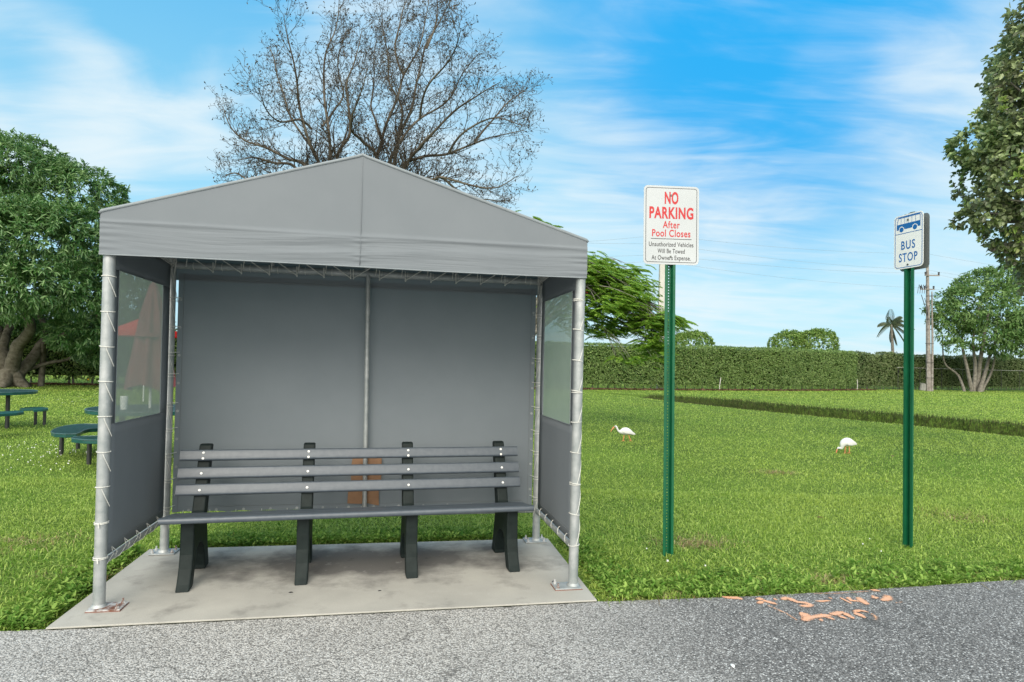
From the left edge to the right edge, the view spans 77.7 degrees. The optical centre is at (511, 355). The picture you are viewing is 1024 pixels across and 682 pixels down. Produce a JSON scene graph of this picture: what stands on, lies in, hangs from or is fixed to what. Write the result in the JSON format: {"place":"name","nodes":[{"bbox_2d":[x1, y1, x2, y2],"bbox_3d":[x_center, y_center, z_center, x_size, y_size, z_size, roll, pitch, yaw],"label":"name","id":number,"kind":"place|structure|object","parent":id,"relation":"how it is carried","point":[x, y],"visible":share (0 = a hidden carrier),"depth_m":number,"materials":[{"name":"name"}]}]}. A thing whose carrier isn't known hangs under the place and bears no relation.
{"place":"outdoors","nodes":[
{"label":"outdoors","id":0,"kind":"place"},
{"bbox_2d":[0,579,1023,681],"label":"road","id":1,"kind":"structure","parent":0,"point":[967,632],"depth_m":3.57,"materials":[{"name":"grey asphalt"}]},
{"bbox_2d":[46,601,596,629],"bbox_3d":[-1.044,1.601,3.928,3.280,0.001,0.013,1,-1,-11],"label":"pavement joint","id":2,"kind":"object","parent":1,"relation":"on","point":[309,616],"visible":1,"depth_m":3.89,"materials":[{"name":"grey concrete"}]},
{"bbox_2d":[722,589,897,620],"bbox_3d":[2.085,1.672,4.234,1.235,0.003,0.548,1,-1,-10],"label":"paint marking","id":3,"kind":"object","parent":1,"relation":"on","point":[807,617],"visible":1,"depth_m":4.27,"materials":[{"name":"brown paint"}]},
{"bbox_2d":[0,375,1023,630],"bbox_3d":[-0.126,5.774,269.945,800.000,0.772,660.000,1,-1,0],"label":"lawn ground","id":4,"kind":"structure","parent":0,"point":[716,451],"depth_m":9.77,"materials":[{"name":"plant"}]},
{"bbox_2d":[0,410,23,416],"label":"picnic bench","id":5,"kind":"object","parent":4,"relation":"on","point":[9,413],"visible":1,"depth_m":12.08,"materials":[{"name":"green metal"}]},
{"bbox_2d":[0,389,37,428],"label":"picnic table","id":6,"kind":"object","parent":4,"relation":"on","point":[8,393],"visible":0.94,"depth_m":13.41,"materials":[{"name":"green metal"}]},
{"bbox_2d":[20,407,47,425],"bbox_3d":[-10.291,1.351,13.678,0.480,0.476,1.506,2,-1,-38],"label":"picnic bench","id":7,"kind":"object","parent":4,"relation":"on","point":[35,410],"visible":0.84,"depth_m":13.55,"materials":[{"name":"green metal"}]},
{"bbox_2d":[51,424,97,454],"bbox_3d":[-6.651,1.390,10.512,1.357,0.468,2.263,1,-1,23],"label":"picnic bench","id":8,"kind":"object","parent":4,"relation":"on","point":[66,431],"visible":0.65,"depth_m":10.00,"materials":[{"name":"green metal"}]},
{"bbox_2d":[71,435,97,464],"bbox_3d":[-5.569,1.391,8.926,1.311,0.468,0.560,1,-1,8],"label":"picnic bench","id":9,"kind":"object","parent":4,"relation":"on","point":[89,441],"visible":0.44,"depth_m":8.94,"materials":[{"name":"green metal"}]},
{"bbox_2d":[0,127,175,387],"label":"mango tree","id":10,"kind":"object","parent":4,"relation":"on","point":[28,211],"visible":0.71,"depth_m":27.89,"materials":[{"name":"green plant"}]},
{"bbox_2d":[3,325,176,382],"bbox_3d":[-19.041,-0.013,35.708,32.111,3.523,1.888,2,-1,-20],"label":"shaded hedge","id":11,"kind":"object","parent":4,"relation":"on","point":[72,369],"visible":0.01,"depth_m":33.57,"materials":[{"name":"green plant"}]},
{"bbox_2d":[84,404,174,414],"bbox_3d":[-5.628,1.226,9.902,1.736,0.823,1.736,1,-1,0],"label":"picnic table","id":12,"kind":"object","parent":4,"relation":"on","point":[91,410],"visible":0.17,"depth_m":9.34,"materials":[{"name":"green metal"}]},
{"bbox_2d":[46,538,596,628],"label":"concrete slab","id":13,"kind":"structure","parent":4,"relation":"on","point":[239,583],"depth_m":4.44,"materials":[{"name":"grey concrete"}]},
{"bbox_2d":[85,153,588,612],"bbox_3d":[-1.142,0.135,4.803,3.217,2.937,1.310,1,-1,-11],"label":"bus shelter","id":14,"kind":"object","parent":13,"relation":"on","point":[362,300],"visible":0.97,"depth_m":5.16,"materials":[{"name":"metal"}]},
{"bbox_2d":[347,458,381,504],"bbox_3d":[-1.247,1.072,5.385,0.275,0.405,0.007,1,-1,-13],"label":"cardboard sheet","id":15,"kind":"object","parent":14,"relation":"attached to","point":[355,497],"visible":0.46,"depth_m":5.39,"materials":[{"name":"brown cardboard"}]},
{"bbox_2d":[158,441,533,592],"bbox_3d":[-1.164,1.151,4.827,2.585,0.905,0.679,1,-1,-14],"label":"park bench","id":16,"kind":"object","parent":13,"relation":"on","point":[193,556],"visible":1,"depth_m":4.82,"materials":[{"name":"grey plastic"}]},
{"bbox_2d":[204,0,552,207],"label":"bare tree","id":17,"kind":"object","parent":4,"relation":"on","point":[400,136],"visible":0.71,"depth_m":16.95,"materials":[{"name":"grey plant"}]},
{"bbox_2d":[7,398,881,565],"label":"clover flowers","id":18,"kind":"object","parent":4,"relation":"on","point":[86,452],"visible":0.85,"depth_m":9.73,"materials":[{"name":"white plant"}]},
{"bbox_2d":[30,382,877,390],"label":"leaf litter","id":19,"kind":"object","parent":4,"relation":"on","point":[94,384],"visible":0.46,"depth_m":45.63,"materials":[{"name":"plant"}]},
{"bbox_2d":[0,469,1021,603],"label":"dry grass","id":20,"kind":"structure","parent":4,"relation":"on","point":[716,543],"depth_m":5.47,"materials":[{"name":"plant"}]},
{"bbox_2d":[0,375,1023,502],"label":"lawn grass","id":21,"kind":"structure","parent":4,"relation":"on","point":[928,446],"depth_m":14.24,"materials":[{"name":"green plant"}]},
{"bbox_2d":[0,522,1023,630],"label":"edge weeds","id":22,"kind":"object","parent":4,"relation":"on","point":[26,614],"visible":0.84,"depth_m":4.80,"materials":[{"name":"green plant"}]},
{"bbox_2d":[516,210,696,370],"bbox_3d":[1.440,-0.895,16.210,6.206,5.550,3.944,1,-1,21],"label":"poinciana tree","id":23,"kind":"object","parent":4,"relation":"on","point":[615,292],"visible":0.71,"depth_m":15.70,"materials":[{"name":"green plant"}]},
{"bbox_2d":[611,426,634,440],"bbox_3d":[2.382,1.676,13.664,0.545,0.336,0.146,1,-1,-7],"label":"ibis","id":24,"kind":"object","parent":4,"relation":"on","point":[626,431],"visible":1,"depth_m":13.63,"materials":[{"name":"white"}]},
{"bbox_2d":[656,264,664,388],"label":"concrete pole","id":25,"kind":"object","parent":4,"relation":"on","point":[662,277],"visible":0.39,"depth_m":47.89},
{"bbox_2d":[630,262,944,290],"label":"power line","id":26,"kind":"object","parent":25,"relation":"attached to","point":[782,277],"visible":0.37,"depth_m":52.65,"materials":[{"name":"black metal"}]},
{"bbox_2d":[606,243,982,278],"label":"power line","id":27,"kind":"object","parent":25,"relation":"attached to","point":[780,259],"visible":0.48,"depth_m":52.60,"materials":[{"name":"black metal"}]},
{"bbox_2d":[600,237,996,265],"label":"power line","id":28,"kind":"object","parent":25,"relation":"attached to","point":[796,248],"visible":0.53,"depth_m":53.20,"materials":[{"name":"black metal"}]},
{"bbox_2d":[643,185,698,555],"bbox_3d":[1.342,0.160,5.424,0.486,3.211,0.050,1,-1,-6],"label":"no parking sign","id":29,"kind":"object","parent":4,"relation":"on","point":[671,229],"visible":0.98,"depth_m":5.42,"materials":[{"name":"white metal"}]},
{"bbox_2d":[668,329,714,348],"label":"round tree","id":30,"kind":"object","parent":4,"relation":"on","point":[697,336],"visible":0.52,"depth_m":70.70,"materials":[{"name":"green plant"}]},
{"bbox_2d":[534,341,857,389],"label":"clipped hedge","id":31,"kind":"object","parent":4,"relation":"on","point":[702,366],"visible":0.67,"depth_m":48.01,"materials":[{"name":"green plant"}]},
{"bbox_2d":[767,329,811,348],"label":"round tree","id":32,"kind":"object","parent":4,"relation":"on","point":[775,338],"visible":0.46,"depth_m":72.92,"materials":[{"name":"green plant"}]},
{"bbox_2d":[791,327,839,349],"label":"round tree","id":33,"kind":"object","parent":4,"relation":"on","point":[821,334],"visible":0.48,"depth_m":71.65,"materials":[{"name":"green plant"}]},
{"bbox_2d":[836,438,856,452],"bbox_3d":[6.521,1.769,12.412,0.405,0.327,0.150,1,-1,-3],"label":"ibis","id":34,"kind":"object","parent":4,"relation":"on","point":[845,442],"visible":0.98,"depth_m":12.37,"materials":[{"name":"white"}]},
{"bbox_2d":[877,309,914,351],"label":"palm tree","id":35,"kind":"object","parent":4,"relation":"on","point":[894,323],"visible":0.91,"depth_m":77.99,"materials":[{"name":"green plant"}]},
{"bbox_2d":[894,211,929,547],"bbox_3d":[3.643,0.255,5.817,0.074,3.133,0.318,1,0,-14],"label":"bus stop sign","id":36,"kind":"object","parent":4,"relation":"on","point":[911,242],"visible":0.97,"depth_m":5.83,"materials":[{"name":"green metal"}]},
{"bbox_2d":[920,383,925,390],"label":"utility box","id":37,"kind":"object","parent":4,"relation":"on","point":[922,386],"visible":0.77,"depth_m":58.49,"materials":[{"name":"concrete"}]},
{"bbox_2d":[917,266,939,390],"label":"utility pole","id":38,"kind":"object","parent":4,"relation":"on","point":[929,363],"visible":0.94,"depth_m":57.45,"materials":[{"name":"grey wood"}]},
{"bbox_2d":[851,350,1023,389],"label":"overgrown hedge","id":39,"kind":"object","parent":4,"relation":"on","point":[880,369],"visible":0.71,"depth_m":62.32,"materials":[{"name":"green plant"}]},
{"bbox_2d":[897,367,1019,389],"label":"chain link fence","id":40,"kind":"object","parent":4,"relation":"on","point":[982,374],"visible":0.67,"depth_m":65.14,"materials":[{"name":"metal"}]},
{"bbox_2d":[919,265,1023,391],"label":"leafy tree","id":41,"kind":"object","parent":4,"relation":"on","point":[1004,332],"visible":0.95,"depth_m":57.78,"materials":[{"name":"green plant"}]},
{"bbox_2d":[942,0,1023,295],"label":"overhanging tree","id":42,"kind":"object","parent":4,"relation":"on","point":[999,133],"visible":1,"depth_m":10.97,"materials":[{"name":"green plant"}]},
{"bbox_2d":[0,0,1023,358],"label":"sky","id":43,"kind":"structure","parent":0,"point":[803,125],"materials":[{"name":"blue"}]},
{"bbox_2d":[641,394,1023,436],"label":"ditch grass","id":44,"kind":"structure","parent":0,"point":[749,407],"depth_m":25.89,"materials":[{"name":"green plant"}]}
]}

